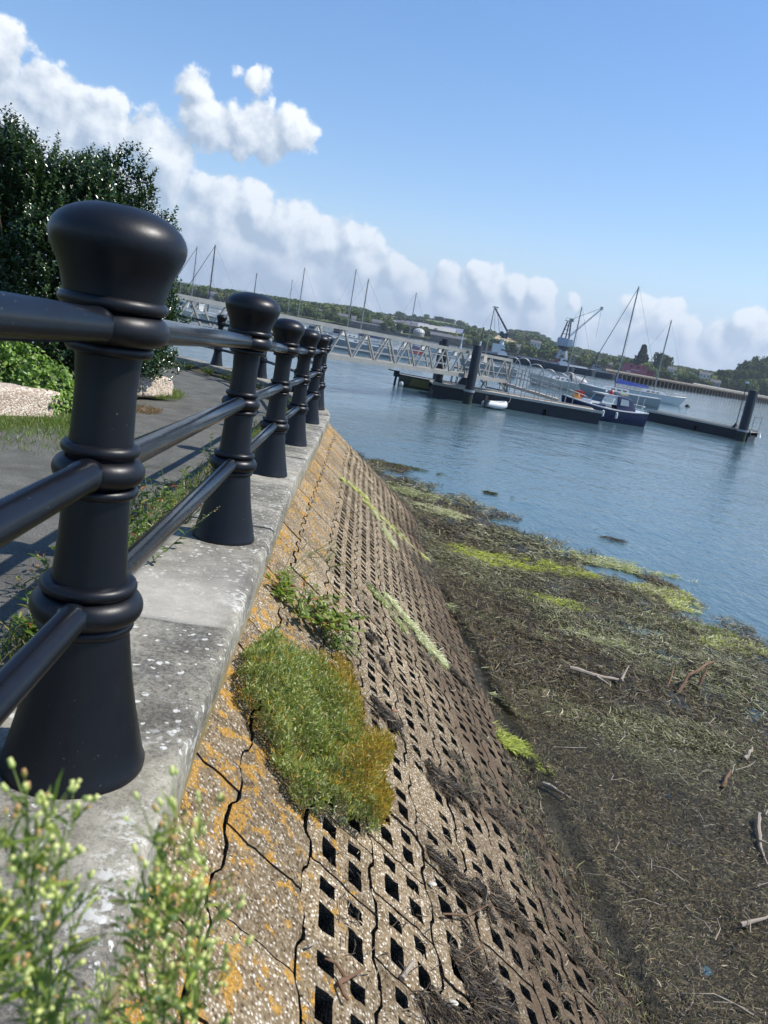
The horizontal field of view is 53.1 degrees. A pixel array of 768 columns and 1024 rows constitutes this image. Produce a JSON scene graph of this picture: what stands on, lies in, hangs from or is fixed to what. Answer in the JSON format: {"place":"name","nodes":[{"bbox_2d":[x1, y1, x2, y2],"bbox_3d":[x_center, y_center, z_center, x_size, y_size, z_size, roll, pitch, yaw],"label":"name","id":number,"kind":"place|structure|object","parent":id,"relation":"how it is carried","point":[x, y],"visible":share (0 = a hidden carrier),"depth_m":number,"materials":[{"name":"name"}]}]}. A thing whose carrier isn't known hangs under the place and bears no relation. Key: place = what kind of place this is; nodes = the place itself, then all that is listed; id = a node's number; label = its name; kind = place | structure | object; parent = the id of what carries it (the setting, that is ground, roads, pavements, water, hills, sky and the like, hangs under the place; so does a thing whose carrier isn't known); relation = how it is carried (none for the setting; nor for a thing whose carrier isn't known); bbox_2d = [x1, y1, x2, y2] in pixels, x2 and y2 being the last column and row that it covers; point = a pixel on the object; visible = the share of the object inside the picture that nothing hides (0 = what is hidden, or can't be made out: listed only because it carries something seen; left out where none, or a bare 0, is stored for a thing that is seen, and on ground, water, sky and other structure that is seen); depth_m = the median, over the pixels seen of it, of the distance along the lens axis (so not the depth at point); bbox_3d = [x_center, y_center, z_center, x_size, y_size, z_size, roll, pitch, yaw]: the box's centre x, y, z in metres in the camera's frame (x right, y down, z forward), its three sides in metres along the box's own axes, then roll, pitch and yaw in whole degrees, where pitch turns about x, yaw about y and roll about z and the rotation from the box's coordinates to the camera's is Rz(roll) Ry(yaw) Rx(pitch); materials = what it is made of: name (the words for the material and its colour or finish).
{"place":"outdoors","nodes":[
{"label":"outdoors","id":0,"kind":"place"},
{"bbox_2d":[35,411,70,427],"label":"grass","id":1,"kind":"structure","parent":0,"point":[60,415],"depth_m":7.99,"materials":[{"name":"green plant"}]},
{"bbox_2d":[0,351,145,429],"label":"grass bank","id":2,"kind":"structure","parent":0,"point":[138,398],"depth_m":8.08,"materials":[{"name":"plant"}]},
{"bbox_2d":[0,382,63,416],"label":"garden block","id":3,"kind":"object","parent":2,"relation":"on","point":[17,399],"depth_m":8.22,"materials":[{"name":"stone"}]},
{"bbox_2d":[9,355,73,415],"bbox_3d":[-3.921,-1.456,8.793,0.914,0.696,1.375,16,14,23],"label":"ivy","id":4,"kind":"object","parent":3,"relation":"on","point":[41,376],"visible":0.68,"depth_m":8.58,"materials":[{"name":"green plant"}]},
{"bbox_2d":[0,411,70,456],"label":"grass","id":5,"kind":"structure","parent":2,"relation":"on","point":[31,421],"depth_m":7.42,"materials":[{"name":"green plant"}]},
{"bbox_2d":[0,341,72,411],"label":"ivy","id":6,"kind":"object","parent":2,"relation":"on","point":[12,357],"visible":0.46,"depth_m":9.01,"materials":[{"name":"green plant"}]},
{"bbox_2d":[0,102,194,389],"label":"evergreen shrub","id":7,"kind":"object","parent":2,"relation":"on","point":[37,190],"visible":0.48,"depth_m":9.95,"materials":[{"name":"green plant"}]},
{"bbox_2d":[137,373,173,397],"bbox_3d":[-3.669,-1.958,11.747,0.572,0.349,0.829,18,15,29],"label":"garden block","id":8,"kind":"object","parent":2,"relation":"on","point":[151,388],"depth_m":11.60,"materials":[{"name":"stone"}]},
{"bbox_2d":[149,387,187,399],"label":"grass","id":9,"kind":"structure","parent":2,"relation":"on","point":[179,395],"depth_m":11.93,"materials":[{"name":"green plant"}]},
{"bbox_2d":[0,351,268,667],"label":"path","id":10,"kind":"structure","parent":0,"point":[19,469],"depth_m":6.31,"materials":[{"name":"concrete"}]},
{"bbox_2d":[0,361,288,668],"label":"verge","id":11,"kind":"structure","parent":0,"point":[198,370],"depth_m":17.58,"materials":[{"name":"plant"}]},
{"bbox_2d":[9,591,37,643],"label":"weed plant","id":12,"kind":"object","parent":11,"relation":"on","point":[32,627],"visible":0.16,"depth_m":2.49,"materials":[{"name":"green plant"}]},
{"bbox_2d":[13,545,138,608],"bbox_3d":[-1.108,0.265,2.762,0.415,0.346,0.332,14,14,15],"label":"weed plant","id":13,"kind":"object","parent":11,"relation":"on","point":[44,560],"visible":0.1,"depth_m":2.67,"materials":[{"name":"green plant"}]},
{"bbox_2d":[0,521,152,662],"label":"verge grass","id":14,"kind":"structure","parent":11,"relation":"on","point":[14,639],"depth_m":2.53,"materials":[{"name":"green plant"}]},
{"bbox_2d":[129,463,201,540],"bbox_3d":[-1.093,-0.025,3.934,0.476,0.486,0.323,10,13,0],"label":"weed plant","id":15,"kind":"object","parent":11,"relation":"on","point":[159,511],"visible":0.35,"depth_m":3.92,"materials":[{"name":"green plant"}]},
{"bbox_2d":[140,466,202,514],"bbox_3d":[-1.167,-0.074,4.402,0.460,0.394,0.325,13,14,12],"label":"weed plant","id":16,"kind":"object","parent":11,"relation":"on","point":[169,497],"visible":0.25,"depth_m":4.40,"materials":[{"name":"green plant"}]},
{"bbox_2d":[128,487,219,547],"bbox_3d":[-1.079,0.053,3.488,0.573,0.500,0.406,4,15,-26],"label":"weed plant","id":17,"kind":"object","parent":11,"relation":"on","point":[140,533],"visible":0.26,"depth_m":3.40,"materials":[{"name":"green plant"}]},
{"bbox_2d":[136,411,287,518],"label":"verge grass","id":18,"kind":"structure","parent":11,"relation":"on","point":[197,481],"depth_m":5.58,"materials":[{"name":"green plant"}]},
{"bbox_2d":[136,404,163,414],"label":"grass","id":19,"kind":"structure","parent":0,"point":[140,411],"depth_m":10.27,"materials":[{"name":"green plant"}]},
{"bbox_2d":[168,293,512,382],"bbox_3d":[-0.827,-7.274,33.821,1.505,1.775,25.579,19,16,33],"label":"gangway","id":20,"kind":"object","parent":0,"point":[350,357],"visible":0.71,"depth_m":34.89,"materials":[{"name":"metal"}]},
{"bbox_2d":[499,364,562,400],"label":"walkway","id":21,"kind":"structure","parent":20,"relation":"attached to","point":[541,394],"depth_m":43.81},
{"bbox_2d":[0,0,767,370],"label":"sky","id":22,"kind":"structure","parent":0,"point":[540,162],"materials":[{"name":"blue"}]},
{"bbox_2d":[3,271,767,976],"bbox_3d":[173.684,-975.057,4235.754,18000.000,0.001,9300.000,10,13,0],"label":"water","id":23,"kind":"structure","parent":0,"point":[689,507],"depth_m":22.02,"materials":[{"name":"liquid"}]},
{"bbox_2d":[174,245,234,322],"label":"yacht","id":24,"kind":"object","parent":23,"relation":"on","point":[186,312],"visible":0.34,"depth_m":91.53,"materials":[{"name":"white metal"}]},
{"bbox_2d":[323,269,378,345],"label":"yacht","id":25,"kind":"object","parent":23,"relation":"on","point":[349,335],"visible":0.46,"depth_m":117.54,"materials":[{"name":"white metal"}]},
{"bbox_2d":[331,278,397,357],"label":"yacht","id":26,"kind":"object","parent":23,"relation":"on","point":[352,343],"visible":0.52,"depth_m":87.58,"materials":[{"name":"white metal"}]},
{"bbox_2d":[378,293,432,357],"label":"yacht","id":27,"kind":"object","parent":23,"relation":"on","point":[414,347],"visible":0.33,"depth_m":94.83,"materials":[{"name":"white metal"}]},
{"bbox_2d":[388,367,467,390],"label":"workboat","id":28,"kind":"object","parent":23,"relation":"on","point":[413,381],"visible":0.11,"depth_m":44.47,"materials":[{"name":"black metal"}]},
{"bbox_2d":[433,339,449,385],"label":"mooring pile","id":29,"kind":"object","parent":23,"relation":"in","point":[439,377],"visible":0.26,"depth_m":41.32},
{"bbox_2d":[462,345,482,404],"bbox_3d":[4.530,-6.886,39.689,0.600,3.421,0.600,10,13,0],"label":"mooring pile","id":30,"kind":"object","parent":23,"relation":"in","point":[469,390],"visible":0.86,"depth_m":39.46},
{"bbox_2d":[352,325,603,370],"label":"quay","id":31,"kind":"structure","parent":23,"relation":"in","point":[418,337],"depth_m":641.01,"materials":[{"name":"concrete"}]},
{"bbox_2d":[460,308,516,375],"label":"yacht","id":32,"kind":"object","parent":23,"relation":"on","point":[482,366],"visible":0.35,"depth_m":96.58,"materials":[{"name":"white metal"}]},
{"bbox_2d":[481,395,510,408],"bbox_3d":[6.056,-5.651,40.095,2.178,0.792,0.936,1,16,-34],"label":"dinghy","id":33,"kind":"object","parent":23,"relation":"on","point":[495,404],"visible":0.97,"depth_m":39.59,"materials":[{"name":"plastic"}]},
{"bbox_2d":[481,348,512,362],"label":"barge","id":34,"kind":"object","parent":23,"relation":"on","point":[501,353],"visible":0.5,"depth_m":213.54,"materials":[{"name":"grey metal"}]},
{"bbox_2d":[491,306,507,352],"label":"derrick crane","id":35,"kind":"object","parent":34,"relation":"on","point":[496,347],"visible":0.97,"depth_m":213.52,"materials":[{"name":"metal"}]},
{"bbox_2d":[425,539,578,577],"bbox_3d":[1.346,0.541,11.253,3.249,0.332,1.114,10,13,0],"label":"algae patch","id":36,"kind":"object","parent":23,"relation":"on","point":[506,560],"visible":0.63,"depth_m":11.23,"materials":[{"name":"plant"}]},
{"bbox_2d":[428,379,602,424],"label":"pontoon","id":37,"kind":"object","parent":23,"relation":"on","point":[527,404],"visible":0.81,"depth_m":41.42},
{"bbox_2d":[512,355,547,366],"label":"barge","id":38,"kind":"object","parent":23,"relation":"on","point":[531,360],"visible":0.54,"depth_m":230.26},
{"bbox_2d":[542,354,574,372],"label":"workboat","id":39,"kind":"object","parent":23,"relation":"on","point":[562,365],"visible":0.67,"depth_m":220.46,"materials":[{"name":"grey metal"}]},
{"bbox_2d":[528,307,596,390],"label":"yacht","id":40,"kind":"object","parent":23,"relation":"on","point":[572,380],"visible":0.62,"depth_m":83.71,"materials":[{"name":"white plastic"}]},
{"bbox_2d":[569,365,596,375],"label":"barge","id":41,"kind":"object","parent":23,"relation":"on","point":[580,370],"visible":0.41,"depth_m":234.33},
{"bbox_2d":[419,530,767,761],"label":"floating wrack","id":42,"kind":"object","parent":23,"relation":"on","point":[454,571],"visible":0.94,"depth_m":8.49,"materials":[{"name":"plant"}]},
{"bbox_2d":[490,686,584,724],"bbox_3d":[1.358,1.662,6.801,0.904,0.124,0.712,-1,17,-40],"label":"algae patch","id":43,"kind":"object","parent":42,"relation":"on","point":[502,698],"visible":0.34,"depth_m":6.65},
{"bbox_2d":[558,626,677,660],"bbox_3d":[2.640,1.498,8.674,1.405,0.113,0.523,14,14,18],"label":"algae patch","id":44,"kind":"object","parent":42,"relation":"on","point":[615,642],"visible":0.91,"depth_m":8.71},
{"bbox_2d":[623,582,705,613],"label":"algae patch","id":45,"kind":"object","parent":42,"relation":"on","point":[683,601],"visible":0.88,"depth_m":10.95,"materials":[{"name":"plant"}]},
{"bbox_2d":[614,610,754,640],"bbox_3d":[3.841,1.440,9.831,1.799,0.110,0.587,10,13,0],"label":"algae patch","id":46,"kind":"object","parent":42,"relation":"on","point":[710,633],"visible":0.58,"depth_m":9.81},
{"bbox_2d":[677,661,714,693],"bbox_3d":[3.221,1.700,7.944,0.051,0.207,0.794,22,18,41],"label":"driftwood","id":47,"kind":"object","parent":42,"relation":"on","point":[681,686],"visible":0.98,"depth_m":7.81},
{"bbox_2d":[587,361,615,379],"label":"barge","id":48,"kind":"object","parent":23,"relation":"on","point":[602,374],"visible":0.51,"depth_m":244.52,"materials":[{"name":"grey metal"}]},
{"bbox_2d":[561,389,648,426],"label":"cabin boat","id":49,"kind":"object","parent":23,"relation":"on","point":[616,407],"visible":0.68,"depth_m":45.57,"materials":[{"name":"blue paint"}]},
{"bbox_2d":[579,286,660,408],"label":"yacht","id":50,"kind":"object","parent":23,"relation":"on","point":[652,402],"visible":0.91,"depth_m":77.65,"materials":[{"name":"white plastic"}]},
{"bbox_2d":[542,548,699,583],"bbox_3d":[3.702,0.839,12.280,2.667,0.115,1.053,10,13,0],"label":"algae patch","id":51,"kind":"object","parent":23,"relation":"on","point":[631,568],"visible":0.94,"depth_m":12.25,"materials":[{"name":"plant"}]},
{"bbox_2d":[615,320,685,405],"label":"yacht","id":52,"kind":"object","parent":23,"relation":"on","point":[670,399],"visible":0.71,"depth_m":97.55,"materials":[{"name":"white plastic"}]},
{"bbox_2d":[600,368,767,403],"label":"pier","id":53,"kind":"structure","parent":23,"relation":"in","point":[665,383],"depth_m":295.85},
{"bbox_2d":[647,409,758,441],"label":"pontoon","id":54,"kind":"object","parent":23,"relation":"on","point":[699,425],"visible":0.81,"depth_m":52.05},
{"bbox_2d":[686,634,767,655],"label":"algae patch","id":55,"kind":"object","parent":23,"relation":"on","point":[714,641],"visible":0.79,"depth_m":9.36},
{"bbox_2d":[735,390,758,441],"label":"mooring pile","id":56,"kind":"object","parent":23,"relation":"in","point":[745,420],"visible":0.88,"depth_m":48.82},
{"bbox_2d":[27,268,767,399],"bbox_3d":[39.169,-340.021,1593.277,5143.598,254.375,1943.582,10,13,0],"label":"hills","id":57,"kind":"structure","parent":0,"point":[459,331],"depth_m":939.28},
{"bbox_2d":[344,320,391,331],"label":"shed","id":58,"kind":"structure","parent":57,"relation":"on","point":[364,324],"depth_m":643.17,"materials":[{"name":"grey metal"}]},
{"bbox_2d":[417,323,455,336],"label":"shed","id":59,"kind":"structure","parent":57,"relation":"on","point":[439,329],"depth_m":693.76,"materials":[{"name":"white metal"}]},
{"bbox_2d":[430,331,461,343],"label":"shed","id":60,"kind":"structure","parent":57,"relation":"on","point":[441,336],"depth_m":645.17,"materials":[{"name":"grey metal"}]},
{"bbox_2d":[172,281,767,392],"bbox_3d":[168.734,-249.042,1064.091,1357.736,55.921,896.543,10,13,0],"label":"woodland","id":61,"kind":"object","parent":57,"relation":"on","point":[522,337],"visible":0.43,"depth_m":732.74,"materials":[{"name":"plant"}]},
{"bbox_2d":[622,362,654,377],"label":"pink building","id":62,"kind":"structure","parent":57,"relation":"on","point":[635,369],"depth_m":299.69,"materials":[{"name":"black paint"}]},
{"bbox_2d":[630,344,649,364],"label":"tree","id":63,"kind":"object","parent":57,"relation":"on","point":[644,358],"visible":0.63,"depth_m":654.19,"materials":[{"name":"green plant"}]},
{"bbox_2d":[651,352,669,368],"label":"tree","id":64,"kind":"object","parent":57,"relation":"on","point":[657,358],"visible":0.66,"depth_m":663.87,"materials":[{"name":"green plant"}]},
{"bbox_2d":[375,472,767,1023],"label":"sea bed","id":65,"kind":"object","parent":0,"point":[613,928],"visible":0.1,"depth_m":5.30,"materials":[{"name":"soil"}]},
{"bbox_2d":[111,423,640,1023],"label":"revetment","id":66,"kind":"object","parent":65,"relation":"on","point":[269,843],"visible":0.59,"depth_m":2.78,"materials":[{"name":"concrete"}]},
{"bbox_2d":[0,803,51,1023],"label":"fleabane","id":67,"kind":"object","parent":66,"relation":"on","point":[5,955],"visible":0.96,"depth_m":0.43,"materials":[{"name":"green plant"}]},
{"bbox_2d":[0,757,99,1023],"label":"fleabane","id":68,"kind":"object","parent":66,"relation":"on","point":[22,872],"visible":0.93,"depth_m":0.45,"materials":[{"name":"green plant"}]},
{"bbox_2d":[5,779,114,1023],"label":"fleabane","id":69,"kind":"object","parent":66,"relation":"on","point":[73,1002],"visible":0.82,"depth_m":0.49,"materials":[{"name":"green plant"}]},
{"bbox_2d":[39,954,93,1023],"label":"fleabane","id":70,"kind":"object","parent":66,"relation":"on","point":[57,961],"visible":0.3,"depth_m":0.56,"materials":[{"name":"green plant"}]},
{"bbox_2d":[70,962,129,1023],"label":"fleabane","id":71,"kind":"object","parent":66,"relation":"on","point":[105,1002],"visible":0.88,"depth_m":0.54,"materials":[{"name":"green plant"}]},
{"bbox_2d":[106,872,193,1023],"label":"fleabane","id":72,"kind":"object","parent":66,"relation":"on","point":[119,1009],"visible":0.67,"depth_m":0.50,"materials":[{"name":"green plant"}]},
{"bbox_2d":[0,355,329,1023],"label":"sea wall","id":73,"kind":"structure","parent":66,"relation":"on","point":[190,622],"depth_m":2.05,"materials":[{"name":"concrete"}]},
{"bbox_2d":[0,200,333,799],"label":"railing","id":74,"kind":"object","parent":73,"relation":"on","point":[66,685],"visible":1,"depth_m":1.52,"materials":[{"name":"metal"}]},
{"bbox_2d":[104,765,236,1023],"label":"fleabane","id":75,"kind":"object","parent":66,"relation":"on","point":[169,912],"visible":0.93,"depth_m":0.48,"materials":[{"name":"green plant"}]},
{"bbox_2d":[150,880,253,1023],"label":"fleabane","id":76,"kind":"object","parent":66,"relation":"on","point":[181,1006],"visible":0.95,"depth_m":0.47,"materials":[{"name":"green plant"}]},
{"bbox_2d":[234,619,399,833],"bbox_3d":[-0.237,0.757,2.803,0.668,0.630,0.970,10,13,0],"label":"seablite bush","id":77,"kind":"object","parent":66,"relation":"on","point":[287,669],"visible":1,"depth_m":2.62,"materials":[{"name":"green plant"}]},
{"bbox_2d":[265,564,368,635],"bbox_3d":[-0.333,0.449,3.945,0.568,0.326,0.588,21,17,38],"label":"sprawling weed","id":78,"kind":"object","parent":66,"relation":"on","point":[323,619],"visible":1,"depth_m":3.92,"materials":[{"name":"green plant"}]},
{"bbox_2d":[322,614,362,657],"bbox_3d":[-0.212,0.645,3.983,0.228,0.207,0.318,10,13,0],"label":"sprawling weed","id":79,"kind":"object","parent":66,"relation":"on","point":[337,643],"visible":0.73,"depth_m":3.98,"materials":[{"name":"green plant"}]},
{"bbox_2d":[325,958,365,1000],"bbox_3d":[-0.076,1.146,1.911,0.094,0.091,0.131,21,17,40],"label":"driftwood","id":80,"kind":"object","parent":66,"relation":"on","point":[344,978],"visible":1,"depth_m":1.89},
{"bbox_2d":[363,626,406,694],"bbox_3d":[-0.017,0.876,4.677,0.223,0.230,0.610,6,14,-16],"label":"stranded wrack","id":81,"kind":"object","parent":66,"relation":"on","point":[371,632],"visible":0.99,"depth_m":4.70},
{"bbox_2d":[371,506,398,550],"bbox_3d":[0.006,0.193,8.976,0.279,0.338,1.001,5,14,-19],"label":"algae strip","id":82,"kind":"object","parent":66,"relation":"on","point":[389,537],"visible":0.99,"depth_m":8.83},
{"bbox_2d":[367,584,409,635],"bbox_3d":[0.050,0.748,5.928,0.503,0.358,0.256,20,17,37],"label":"algae strip","id":83,"kind":"object","parent":66,"relation":"on","point":[382,601],"visible":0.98,"depth_m":5.92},
{"bbox_2d":[362,498,431,563],"bbox_3d":[0.240,0.323,9.845,1.553,1.079,0.464,-1,17,-39],"label":"algae strip","id":84,"kind":"object","parent":66,"relation":"on","point":[388,523],"visible":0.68,"depth_m":9.61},
{"bbox_2d":[380,583,450,668],"bbox_3d":[0.243,0.945,6.170,0.706,0.569,0.581,12,13,8],"label":"algae strip","id":85,"kind":"object","parent":66,"relation":"on","point":[395,604],"visible":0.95,"depth_m":6.18,"materials":[{"name":"plant"}]},
{"bbox_2d":[370,693,464,811],"bbox_3d":[0.140,1.181,3.800,0.646,0.417,0.298,21,17,38],"label":"stranded wrack","id":86,"kind":"object","parent":66,"relation":"on","point":[384,714],"visible":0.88,"depth_m":3.80,"materials":[{"name":"plant"}]},
{"bbox_2d":[366,581,469,688],"bbox_3d":[0.271,0.982,6.190,0.988,0.802,0.364,8,13,-7],"label":"stranded wrack","id":87,"kind":"object","parent":66,"relation":"on","point":[460,678],"visible":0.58,"depth_m":6.22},
{"bbox_2d":[407,975,482,1023],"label":"stranded wrack","id":88,"kind":"object","parent":66,"relation":"on","point":[453,1013],"visible":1,"depth_m":2.19,"materials":[{"name":"plant"}]},
{"bbox_2d":[421,843,505,935],"bbox_3d":[0.286,1.461,3.022,0.419,0.283,0.469,-3,19,-44],"label":"stranded wrack","id":89,"kind":"object","parent":66,"relation":"on","point":[452,873],"visible":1,"depth_m":3.00,"materials":[{"name":"plant"}]},
{"bbox_2d":[314,478,638,1023],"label":"weed crumbs","id":90,"kind":"object","parent":66,"relation":"on","point":[426,941],"visible":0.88,"depth_m":3.83,"materials":[{"name":"plant"}]},
{"bbox_2d":[442,904,513,962],"bbox_3d":[0.346,1.547,2.857,0.134,0.366,0.776,17,15,28],"label":"crack","id":91,"kind":"object","parent":66,"relation":"on","point":[455,914],"visible":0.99,"depth_m":2.73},
{"bbox_2d":[449,909,521,1023],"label":"stranded wrack","id":92,"kind":"object","parent":66,"relation":"on","point":[496,1003],"visible":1,"depth_m":2.50,"materials":[{"name":"plant"}]},
{"bbox_2d":[424,759,552,860],"bbox_3d":[0.556,1.621,4.108,1.135,0.814,0.354,0,17,-38],"label":"stranded wrack","id":93,"kind":"object","parent":66,"relation":"on","point":[464,794],"visible":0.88,"depth_m":3.97,"materials":[{"name":"plant"}]},
{"bbox_2d":[472,871,536,938],"bbox_3d":[0.503,1.640,3.250,0.332,0.263,0.311,10,13,0],"label":"stranded wrack","id":94,"kind":"object","parent":66,"relation":"on","point":[505,904],"visible":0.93,"depth_m":3.23,"materials":[{"name":"plant"}]},
{"bbox_2d":[369,465,670,1023],"bbox_3d":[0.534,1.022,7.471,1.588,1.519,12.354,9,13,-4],"label":"slope wrack","id":95,"kind":"object","parent":66,"relation":"on","point":[536,811],"visible":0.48,"depth_m":4.22,"materials":[{"name":"plant"}]},
{"bbox_2d":[569,945,619,994],"bbox_3d":[0.985,2.131,3.587,0.361,0.305,0.245,5,14,-20],"label":"stranded wrack","id":96,"kind":"object","parent":66,"relation":"on","point":[590,965],"visible":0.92,"depth_m":3.56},
{"bbox_2d":[386,481,452,504],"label":"algae patch","id":97,"kind":"object","parent":65,"relation":"on","point":[404,488],"visible":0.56,"depth_m":14.98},
{"bbox_2d":[403,497,476,520],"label":"algae patch","id":98,"kind":"object","parent":65,"relation":"on","point":[449,512],"visible":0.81,"depth_m":13.75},
{"bbox_2d":[443,603,572,646],"bbox_3d":[1.368,1.224,8.622,1.574,0.173,0.564,13,14,12],"label":"algae patch","id":99,"kind":"object","parent":65,"relation":"on","point":[454,608],"visible":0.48,"depth_m":8.60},
{"bbox_2d":[356,450,678,587],"bbox_3d":[0.098,-0.571,15.310,3.788,0.340,11.893,2,16,-32],"label":"distant wrack","id":100,"kind":"object","parent":65,"relation":"on","point":[428,519],"visible":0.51,"depth_m":13.11,"materials":[{"name":"plant"}]},
{"bbox_2d":[492,720,556,775],"bbox_3d":[1.071,1.799,5.839,0.507,0.176,0.513,10,13,0],"label":"algae patch","id":101,"kind":"object","parent":65,"relation":"on","point":[519,745],"visible":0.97,"depth_m":5.80,"materials":[{"name":"plant"}]},
{"bbox_2d":[500,586,598,612],"bbox_3d":[2.081,1.131,9.808,1.380,0.103,0.617,10,13,0],"label":"algae patch","id":102,"kind":"object","parent":65,"relation":"on","point":[570,601],"visible":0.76,"depth_m":9.81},
{"bbox_2d":[518,553,606,579],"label":"algae patch","id":103,"kind":"object","parent":65,"relation":"on","point":[575,573],"visible":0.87,"depth_m":11.43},
{"bbox_2d":[569,665,628,685],"bbox_3d":[2.165,1.613,7.593,0.697,0.149,0.191,6,14,-18],"label":"driftwood","id":104,"kind":"object","parent":65,"relation":"on","point":[583,671],"visible":0.98,"depth_m":7.54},
{"bbox_2d":[492,676,767,1023],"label":"bladder wrack","id":105,"kind":"object","parent":65,"relation":"on","point":[653,905],"visible":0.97,"depth_m":5.12,"materials":[{"name":"plant"}]},
{"bbox_2d":[756,810,767,865],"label":"driftwood","id":106,"kind":"object","parent":105,"relation":"on","point":[758,827],"visible":1,"depth_m":5.34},
{"bbox_2d":[553,307,602,362],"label":"dockside crane","id":107,"kind":"object","parent":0,"point":[564,343],"visible":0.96,"depth_m":247.28,"materials":[{"name":"metal"}]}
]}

